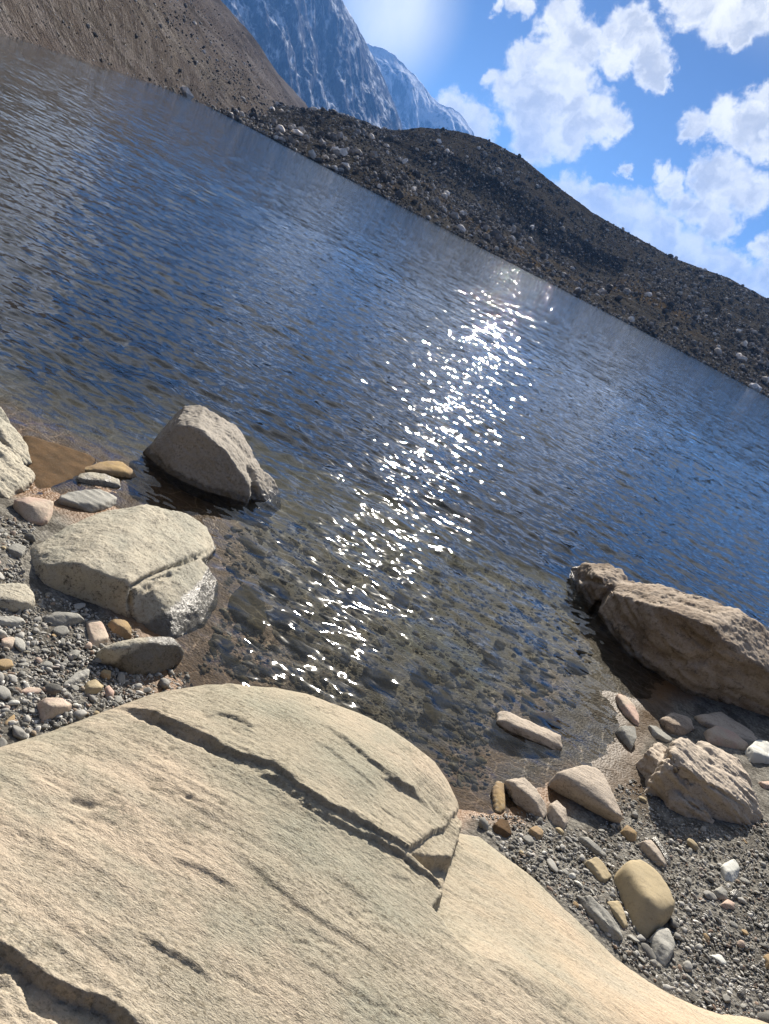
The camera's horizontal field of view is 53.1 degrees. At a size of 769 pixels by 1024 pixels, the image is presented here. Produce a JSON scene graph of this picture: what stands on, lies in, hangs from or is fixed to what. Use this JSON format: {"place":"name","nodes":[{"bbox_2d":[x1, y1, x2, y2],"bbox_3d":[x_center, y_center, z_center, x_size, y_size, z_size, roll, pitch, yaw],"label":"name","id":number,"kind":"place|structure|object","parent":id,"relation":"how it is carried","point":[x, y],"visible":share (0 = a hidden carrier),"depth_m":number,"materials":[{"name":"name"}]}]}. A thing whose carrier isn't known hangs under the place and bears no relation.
{"place":"outdoors","nodes":[
{"label":"outdoors","id":0,"kind":"place"},
{"bbox_2d":[0,0,307,144],"bbox_3d":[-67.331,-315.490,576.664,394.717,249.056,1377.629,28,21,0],"label":"scree mountain","id":1,"kind":"structure","parent":0,"point":[27,16],"depth_m":124.69,"materials":[{"name":"stone"}]},
{"bbox_2d":[221,0,402,129],"bbox_3d":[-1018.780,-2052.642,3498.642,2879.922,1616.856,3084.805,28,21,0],"label":"snowy mountain","id":2,"kind":"structure","parent":0,"point":[318,54],"depth_m":3175.89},
{"bbox_2d":[0,33,768,816],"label":"water","id":3,"kind":"structure","parent":0,"point":[712,413],"depth_m":9.27,"materials":[{"name":"liquid"}]},
{"bbox_2d":[0,129,768,1019],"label":"ground","id":4,"kind":"structure","parent":0,"point":[616,763],"depth_m":5.83,"materials":[{"name":"gravel"}]},
{"bbox_2d":[0,737,7,746],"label":"pebble","id":5,"kind":"object","parent":4,"relation":"on","point":[3,741],"visible":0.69,"depth_m":2.38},
{"bbox_2d":[0,685,10,699],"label":"pebble","id":6,"kind":"object","parent":4,"relation":"on","point":[5,692],"visible":1,"depth_m":2.52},
{"bbox_2d":[0,659,13,670],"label":"pebble","id":7,"kind":"object","parent":4,"relation":"on","point":[5,664],"visible":1,"depth_m":2.64,"materials":[{"name":"stone"}]},
{"bbox_2d":[1,637,14,648],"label":"stone","id":8,"kind":"object","parent":4,"relation":"on","point":[7,642],"visible":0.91,"depth_m":2.74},
{"bbox_2d":[7,674,16,683],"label":"pebble","id":9,"kind":"object","parent":4,"relation":"on","point":[12,678],"visible":1,"depth_m":2.60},
{"bbox_2d":[0,616,25,627],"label":"stone","id":10,"kind":"object","parent":4,"relation":"on","point":[12,621],"visible":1,"depth_m":2.84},
{"bbox_2d":[7,700,19,705],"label":"pebble","id":11,"kind":"object","parent":4,"relation":"on","point":[13,702],"visible":1,"depth_m":2.52,"materials":[{"name":"white stone"}]},
{"bbox_2d":[0,407,31,465],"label":"boulder","id":12,"kind":"object","parent":4,"relation":"on","point":[11,437],"visible":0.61,"depth_m":4.01,"materials":[{"name":"stone"}]},
{"bbox_2d":[6,543,25,558],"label":"stone","id":13,"kind":"object","parent":4,"relation":"on","point":[16,550],"visible":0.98,"depth_m":3.20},
{"bbox_2d":[0,442,34,498],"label":"boulder","id":14,"kind":"object","parent":4,"relation":"on","point":[17,475],"visible":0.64,"depth_m":3.77,"materials":[{"name":"stone"}]},
{"bbox_2d":[0,583,34,611],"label":"stone","id":15,"kind":"object","parent":4,"relation":"on","point":[14,597],"visible":1,"depth_m":2.94,"materials":[{"name":"stone"}]},
{"bbox_2d":[12,725,27,739],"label":"pebble","id":16,"kind":"object","parent":4,"relation":"on","point":[19,732],"visible":1,"depth_m":2.43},
{"bbox_2d":[24,533,35,542],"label":"pebble","id":17,"kind":"object","parent":4,"relation":"on","point":[30,537],"visible":0.96,"depth_m":3.35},
{"bbox_2d":[22,687,40,693],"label":"stone","id":18,"kind":"object","parent":4,"relation":"on","point":[27,690],"visible":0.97,"depth_m":2.61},
{"bbox_2d":[13,497,53,525],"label":"stone","id":19,"kind":"object","parent":4,"relation":"on","point":[36,511],"visible":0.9,"depth_m":3.53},
{"bbox_2d":[39,661,52,668],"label":"stone","id":20,"kind":"object","parent":4,"relation":"on","point":[47,664],"visible":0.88,"depth_m":2.75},
{"bbox_2d":[37,698,71,720],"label":"stone","id":21,"kind":"object","parent":4,"relation":"on","point":[49,708],"visible":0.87,"depth_m":2.56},
{"bbox_2d":[22,436,95,488],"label":"wet slab","id":22,"kind":"structure","parent":4,"relation":"on","point":[52,464],"depth_m":4.14,"materials":[{"name":"brown stone"}]},
{"bbox_2d":[52,626,69,636],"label":"pebble","id":23,"kind":"object","parent":4,"relation":"on","point":[61,631],"visible":1,"depth_m":2.94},
{"bbox_2d":[43,612,84,625],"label":"stone","id":24,"kind":"object","parent":4,"relation":"on","point":[61,618],"visible":0.85,"depth_m":3.00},
{"bbox_2d":[67,650,79,658],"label":"pebble","id":25,"kind":"object","parent":4,"relation":"on","point":[75,654],"visible":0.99,"depth_m":2.86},
{"bbox_2d":[63,669,89,686],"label":"stone","id":26,"kind":"object","parent":4,"relation":"on","point":[78,677],"visible":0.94,"depth_m":2.77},
{"bbox_2d":[74,603,85,609],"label":"pebble","id":27,"kind":"object","parent":4,"relation":"on","point":[77,606],"visible":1,"depth_m":3.14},
{"bbox_2d":[57,489,116,512],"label":"stone","id":28,"kind":"object","parent":4,"relation":"on","point":[92,500],"visible":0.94,"depth_m":3.89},
{"bbox_2d":[83,679,103,694],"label":"stone","id":29,"kind":"object","parent":4,"relation":"on","point":[95,686],"visible":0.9,"depth_m":2.76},
{"bbox_2d":[86,620,108,645],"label":"stone","id":30,"kind":"object","parent":4,"relation":"on","point":[97,633],"visible":0.88,"depth_m":3.04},
{"bbox_2d":[76,472,120,487],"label":"stone","id":31,"kind":"object","parent":4,"relation":"on","point":[92,478],"visible":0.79,"depth_m":4.16,"materials":[{"name":"stone"}]},
{"bbox_2d":[100,669,110,679],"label":"stone","id":32,"kind":"object","parent":4,"relation":"on","point":[104,674],"visible":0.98,"depth_m":2.87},
{"bbox_2d":[104,685,113,697],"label":"stone","id":33,"kind":"object","parent":4,"relation":"on","point":[108,690],"visible":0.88,"depth_m":2.79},
{"bbox_2d":[84,461,138,479],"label":"stone","id":34,"kind":"object","parent":4,"relation":"on","point":[119,469],"visible":0.77,"depth_m":4.33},
{"bbox_2d":[108,619,131,638],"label":"stone","id":35,"kind":"object","parent":4,"relation":"on","point":[121,627],"visible":0.84,"depth_m":3.13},
{"bbox_2d":[117,673,124,682],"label":"pebble","id":36,"kind":"object","parent":4,"relation":"on","point":[120,677],"visible":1,"depth_m":2.90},
{"bbox_2d":[31,504,217,637],"bbox_3d":[-1.128,0.247,3.671,0.804,0.302,1.112,28,21,0],"label":"boulder","id":37,"kind":"object","parent":4,"relation":"on","point":[146,567],"visible":0.78,"depth_m":3.41,"materials":[{"name":"stone"}]},
{"bbox_2d":[95,636,184,674],"bbox_3d":[-0.942,0.576,3.035,0.370,0.157,0.117,4,31,-47],"label":"stone","id":38,"kind":"object","parent":4,"relation":"on","point":[146,655],"visible":0.84,"depth_m":2.99,"materials":[{"name":"stone"}]},
{"bbox_2d":[159,678,169,688],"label":"pebble","id":39,"kind":"object","parent":4,"relation":"on","point":[164,683],"visible":1,"depth_m":3.00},
{"bbox_2d":[139,405,280,516],"bbox_3d":[-1.047,-0.318,4.933,0.894,0.440,0.703,28,21,0],"label":"boulder","id":40,"kind":"object","parent":4,"relation":"on","point":[204,449],"visible":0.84,"depth_m":4.72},
{"bbox_2d":[220,653,240,665],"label":"submerged stone","id":41,"kind":"object","parent":4,"relation":"on","point":[237,662],"visible":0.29,"depth_m":3.41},
{"bbox_2d":[228,586,266,634],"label":"submerged stone","id":42,"kind":"object","parent":4,"relation":"on","point":[237,591],"visible":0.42,"depth_m":3.80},
{"bbox_2d":[241,535,264,557],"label":"submerged stone","id":43,"kind":"object","parent":4,"relation":"on","point":[251,541],"visible":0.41,"depth_m":4.46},
{"bbox_2d":[259,578,288,600],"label":"submerged stone","id":44,"kind":"object","parent":4,"relation":"on","point":[265,582],"visible":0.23,"depth_m":4.19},
{"bbox_2d":[266,609,299,628],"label":"submerged stone","id":45,"kind":"object","parent":4,"relation":"on","point":[292,624],"visible":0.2,"depth_m":3.90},
{"bbox_2d":[285,635,311,655],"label":"submerged stone","id":46,"kind":"object","parent":4,"relation":"on","point":[295,646],"visible":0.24,"depth_m":3.79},
{"bbox_2d":[346,589,369,612],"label":"submerged stone","id":47,"kind":"object","parent":4,"relation":"on","point":[352,597],"visible":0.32,"depth_m":4.67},
{"bbox_2d":[363,667,396,696],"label":"submerged stone","id":48,"kind":"object","parent":4,"relation":"on","point":[380,687],"visible":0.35,"depth_m":3.92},
{"bbox_2d":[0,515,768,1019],"bbox_3d":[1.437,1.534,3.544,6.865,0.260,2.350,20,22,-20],"label":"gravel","id":49,"kind":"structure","parent":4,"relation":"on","point":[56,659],"depth_m":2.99,"materials":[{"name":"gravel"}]},
{"bbox_2d":[14,637,25,651],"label":"pebble","id":50,"kind":"object","parent":49,"relation":"on","point":[19,644],"visible":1,"depth_m":2.76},
{"bbox_2d":[44,683,61,694],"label":"pebble","id":51,"kind":"object","parent":49,"relation":"on","point":[52,689],"visible":1,"depth_m":2.64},
{"bbox_2d":[73,709,86,719],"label":"pebble","id":52,"kind":"object","parent":49,"relation":"on","point":[80,714],"visible":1,"depth_m":2.62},
{"bbox_2d":[547,858,557,872],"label":"pebble","id":53,"kind":"object","parent":49,"relation":"on","point":[552,864],"visible":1,"depth_m":3.02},
{"bbox_2d":[635,737,763,825],"bbox_3d":[1.668,1.444,4.063,0.796,0.324,0.540,17,23,-26],"label":"boulder","id":54,"kind":"object","parent":49,"relation":"on","point":[707,782],"visible":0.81,"depth_m":3.90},
{"bbox_2d":[0,683,768,1023],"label":"slab boulder","id":55,"kind":"object","parent":4,"relation":"on","point":[228,853],"visible":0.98,"depth_m":2.19,"materials":[{"name":"stone"}]},
{"bbox_2d":[377,668,399,687],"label":"submerged stone","id":56,"kind":"object","parent":4,"relation":"on","point":[388,672],"visible":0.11,"depth_m":4.00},
{"bbox_2d":[201,519,592,790],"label":"lake bed stones","id":57,"kind":"object","parent":4,"relation":"on","point":[360,691],"visible":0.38,"depth_m":4.30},
{"bbox_2d":[394,591,408,606],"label":"submerged stone","id":58,"kind":"object","parent":4,"relation":"on","point":[407,603],"visible":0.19,"depth_m":5.02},
{"bbox_2d":[411,669,431,688],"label":"submerged stone","id":59,"kind":"object","parent":4,"relation":"on","point":[415,671],"visible":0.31,"depth_m":4.16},
{"bbox_2d":[423,703,442,724],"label":"submerged stone","id":60,"kind":"object","parent":4,"relation":"on","point":[424,709],"visible":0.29,"depth_m":3.83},
{"bbox_2d":[431,689,451,705],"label":"submerged stone","id":61,"kind":"object","parent":4,"relation":"on","point":[437,702],"visible":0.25,"depth_m":4.04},
{"bbox_2d":[479,817,488,830],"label":"pebble","id":62,"kind":"object","parent":4,"relation":"on","point":[483,824],"visible":1,"depth_m":3.10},
{"bbox_2d":[483,656,503,667],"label":"submerged stone","id":63,"kind":"object","parent":4,"relation":"on","point":[496,663],"visible":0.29,"depth_m":4.67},
{"bbox_2d":[491,781,504,813],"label":"stone","id":64,"kind":"object","parent":4,"relation":"on","point":[498,798],"visible":1,"depth_m":3.34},
{"bbox_2d":[492,818,511,837],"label":"stone","id":65,"kind":"object","parent":4,"relation":"on","point":[501,827],"visible":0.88,"depth_m":3.12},
{"bbox_2d":[504,778,546,818],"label":"stone","id":66,"kind":"object","parent":4,"relation":"on","point":[523,793],"visible":0.9,"depth_m":3.38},
{"bbox_2d":[492,711,562,752],"bbox_3d":[0.737,1.137,3.937,0.396,0.085,0.140,25,21,-6],"label":"stone","id":67,"kind":"object","parent":4,"relation":"on","point":[524,728],"visible":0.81,"depth_m":3.90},
{"bbox_2d":[523,835,533,844],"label":"pebble","id":68,"kind":"object","parent":4,"relation":"on","point":[528,840],"visible":1,"depth_m":3.12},
{"bbox_2d":[528,826,542,839],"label":"stone","id":69,"kind":"object","parent":4,"relation":"on","point":[536,832],"visible":0.91,"depth_m":3.19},
{"bbox_2d":[529,712,560,727],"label":"stone","id":70,"kind":"object","parent":4,"relation":"on","point":[547,722],"visible":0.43,"depth_m":4.19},
{"bbox_2d":[546,800,567,829],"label":"stone","id":71,"kind":"object","parent":4,"relation":"on","point":[556,813],"visible":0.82,"depth_m":3.35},
{"bbox_2d":[567,659,587,674],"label":"submerged stone","id":72,"kind":"object","parent":4,"relation":"on","point":[575,661],"visible":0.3,"depth_m":4.97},
{"bbox_2d":[547,765,622,823],"bbox_3d":[0.932,1.312,3.596,0.304,0.124,0.294,18,22,-24],"label":"stone","id":73,"kind":"object","parent":4,"relation":"on","point":[587,787],"visible":0.92,"depth_m":3.56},
{"bbox_2d":[578,837,605,857],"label":"stone","id":74,"kind":"object","parent":4,"relation":"on","point":[591,845],"visible":0.96,"depth_m":3.26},
{"bbox_2d":[584,857,611,882],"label":"stone","id":75,"kind":"object","parent":4,"relation":"on","point":[597,868],"visible":0.93,"depth_m":3.12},
{"bbox_2d":[579,895,622,941],"bbox_3d":[0.803,1.517,2.865,0.202,0.059,0.081,39,24,29],"label":"stone","id":76,"kind":"object","parent":4,"relation":"on","point":[600,916],"visible":0.86,"depth_m":2.85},
{"bbox_2d":[607,901,627,928],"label":"stone","id":77,"kind":"object","parent":4,"relation":"on","point":[616,908],"visible":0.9,"depth_m":2.93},
{"bbox_2d":[615,726,636,750],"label":"stone","id":78,"kind":"object","parent":4,"relation":"on","point":[627,736],"visible":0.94,"depth_m":4.32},
{"bbox_2d":[615,694,638,725],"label":"stone","id":79,"kind":"object","parent":4,"relation":"on","point":[626,706],"visible":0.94,"depth_m":4.62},
{"bbox_2d":[620,825,636,841],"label":"stone","id":80,"kind":"object","parent":4,"relation":"on","point":[628,833],"visible":0.91,"depth_m":3.46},
{"bbox_2d":[614,859,674,937],"bbox_3d":[1.036,1.544,3.050,0.226,0.128,0.350,28,21,0],"label":"stone","id":81,"kind":"object","parent":4,"relation":"on","point":[647,899],"visible":0.81,"depth_m":3.01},
{"bbox_2d":[641,943,656,959],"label":"pebble","id":82,"kind":"object","parent":4,"relation":"on","point":[647,949],"visible":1,"depth_m":2.82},
{"bbox_2d":[637,840,666,867],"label":"stone","id":83,"kind":"object","parent":4,"relation":"on","point":[650,849],"visible":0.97,"depth_m":3.37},
{"bbox_2d":[648,725,671,741],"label":"stone","id":84,"kind":"object","parent":4,"relation":"on","point":[657,733],"visible":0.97,"depth_m":4.49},
{"bbox_2d":[649,836,670,865],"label":"stone","id":85,"kind":"object","parent":4,"relation":"on","point":[657,843],"visible":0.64,"depth_m":3.43,"materials":[{"name":"stone"}]},
{"bbox_2d":[649,928,674,966],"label":"stone","id":86,"kind":"object","parent":4,"relation":"on","point":[662,944],"visible":0.88,"depth_m":2.86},
{"bbox_2d":[565,562,768,716],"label":"boulder","id":87,"kind":"object","parent":4,"relation":"on","point":[694,645],"visible":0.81,"depth_m":5.37,"materials":[{"name":"stone"}]},
{"bbox_2d":[669,917,677,928],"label":"pebble","id":88,"kind":"object","parent":4,"relation":"on","point":[673,923],"visible":1,"depth_m":3.00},
{"bbox_2d":[659,712,693,734],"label":"stone","id":89,"kind":"object","parent":4,"relation":"on","point":[673,723],"visible":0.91,"depth_m":4.65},
{"bbox_2d":[683,961,692,971],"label":"pebble","id":90,"kind":"object","parent":4,"relation":"on","point":[687,966],"visible":1,"depth_m":2.83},
{"bbox_2d":[687,838,698,851],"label":"pebble","id":91,"kind":"object","parent":4,"relation":"on","point":[691,843],"visible":1,"depth_m":3.57,"materials":[{"name":"beige stone"}]},
{"bbox_2d":[703,890,716,899],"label":"pebble","id":92,"kind":"object","parent":4,"relation":"on","point":[707,894],"visible":1,"depth_m":3.25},
{"bbox_2d":[709,954,726,964],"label":"stone","id":93,"kind":"object","parent":4,"relation":"on","point":[719,958],"visible":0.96,"depth_m":2.94,"materials":[{"name":"white stone"}]},
{"bbox_2d":[713,886,726,899],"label":"stone","id":94,"kind":"object","parent":4,"relation":"on","point":[720,892],"visible":0.86,"depth_m":3.29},
{"bbox_2d":[703,726,747,749],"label":"stone","id":95,"kind":"object","parent":4,"relation":"on","point":[719,736],"visible":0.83,"depth_m":4.74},
{"bbox_2d":[694,712,757,740],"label":"stone","id":96,"kind":"object","parent":4,"relation":"on","point":[720,719],"visible":0.57,"depth_m":4.96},
{"bbox_2d":[722,994,730,1002],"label":"pebble","id":97,"kind":"object","parent":4,"relation":"on","point":[726,998],"visible":1,"depth_m":2.78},
{"bbox_2d":[721,899,734,909],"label":"stone","id":98,"kind":"object","parent":4,"relation":"on","point":[727,904],"visible":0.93,"depth_m":3.24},
{"bbox_2d":[720,859,739,881],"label":"stone","id":99,"kind":"object","parent":4,"relation":"on","point":[730,869],"visible":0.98,"depth_m":3.47,"materials":[{"name":"white stone"}]},
{"bbox_2d":[728,888,740,900],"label":"stone","id":100,"kind":"object","parent":4,"relation":"on","point":[734,894],"visible":0.78,"depth_m":3.32,"materials":[{"name":"stone"}]},
{"bbox_2d":[735,985,745,998],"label":"stone","id":101,"kind":"object","parent":4,"relation":"on","point":[740,991],"visible":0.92,"depth_m":2.84,"materials":[{"name":"stone"}]},
{"bbox_2d":[737,940,744,947],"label":"pebble","id":102,"kind":"object","parent":4,"relation":"on","point":[740,943],"visible":1,"depth_m":3.06,"materials":[{"name":"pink stone"}]},
{"bbox_2d":[745,740,768,763],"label":"stone","id":103,"kind":"object","parent":4,"relation":"on","point":[756,751],"visible":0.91,"depth_m":4.69,"materials":[{"name":"white stone"}]},
{"bbox_2d":[756,1011,768,1022],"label":"pebble","id":104,"kind":"object","parent":4,"relation":"on","point":[763,1016],"visible":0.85,"depth_m":2.77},
{"bbox_2d":[759,781,768,788],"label":"stone","id":105,"kind":"object","parent":4,"relation":"on","point":[764,784],"visible":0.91,"depth_m":4.38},
{"bbox_2d":[763,954,768,969],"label":"stone","id":106,"kind":"object","parent":4,"relation":"on","point":[766,958],"visible":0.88,"depth_m":3.02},
{"bbox_2d":[0,0,768,396],"bbox_3d":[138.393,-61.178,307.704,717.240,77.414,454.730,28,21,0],"label":"moraine hill","id":107,"kind":"structure","parent":0,"point":[495,184],"depth_m":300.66,"materials":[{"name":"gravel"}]},
{"bbox_2d":[182,85,193,98],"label":"moraine boulder","id":108,"kind":"object","parent":107,"relation":"on","point":[186,92],"visible":0.56,"depth_m":140.14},
{"bbox_2d":[275,124,284,132],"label":"moraine boulder","id":109,"kind":"object","parent":107,"relation":"on","point":[280,128],"visible":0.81,"depth_m":192.20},
{"bbox_2d":[287,135,295,144],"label":"moraine boulder","id":110,"kind":"object","parent":107,"relation":"on","point":[290,139],"visible":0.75,"depth_m":180.27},
{"bbox_2d":[291,129,302,135],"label":"moraine boulder","id":111,"kind":"object","parent":107,"relation":"on","point":[296,131],"visible":1,"depth_m":195.23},
{"bbox_2d":[307,149,315,159],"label":"moraine boulder","id":112,"kind":"object","parent":107,"relation":"on","point":[311,153],"visible":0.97,"depth_m":176.82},
{"bbox_2d":[329,149,340,156],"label":"moraine boulder","id":113,"kind":"object","parent":107,"relation":"on","point":[336,152],"visible":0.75,"depth_m":189.47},
{"bbox_2d":[340,148,347,155],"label":"moraine boulder","id":114,"kind":"object","parent":107,"relation":"on","point":[343,152],"visible":0.66,"depth_m":193.40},
{"bbox_2d":[394,189,403,197],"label":"moraine boulder","id":115,"kind":"object","parent":107,"relation":"on","point":[399,193],"visible":0.97,"depth_m":183.02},
{"bbox_2d":[450,212,459,219],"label":"moraine boulder","id":116,"kind":"object","parent":107,"relation":"on","point":[455,215],"visible":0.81,"depth_m":204.14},
{"bbox_2d":[748,383,761,391],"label":"moraine boulder","id":117,"kind":"object","parent":107,"relation":"on","point":[756,387],"visible":0.91,"depth_m":208.44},
{"bbox_2d":[366,43,473,135],"bbox_3d":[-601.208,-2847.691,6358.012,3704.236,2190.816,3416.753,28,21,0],"label":"mountain","id":118,"kind":"structure","parent":0,"point":[417,104],"depth_m":6298.16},
{"bbox_2d":[342,0,768,297],"label":"sky","id":119,"kind":"structure","parent":0,"point":[652,115],"materials":[{"name":"blue"}]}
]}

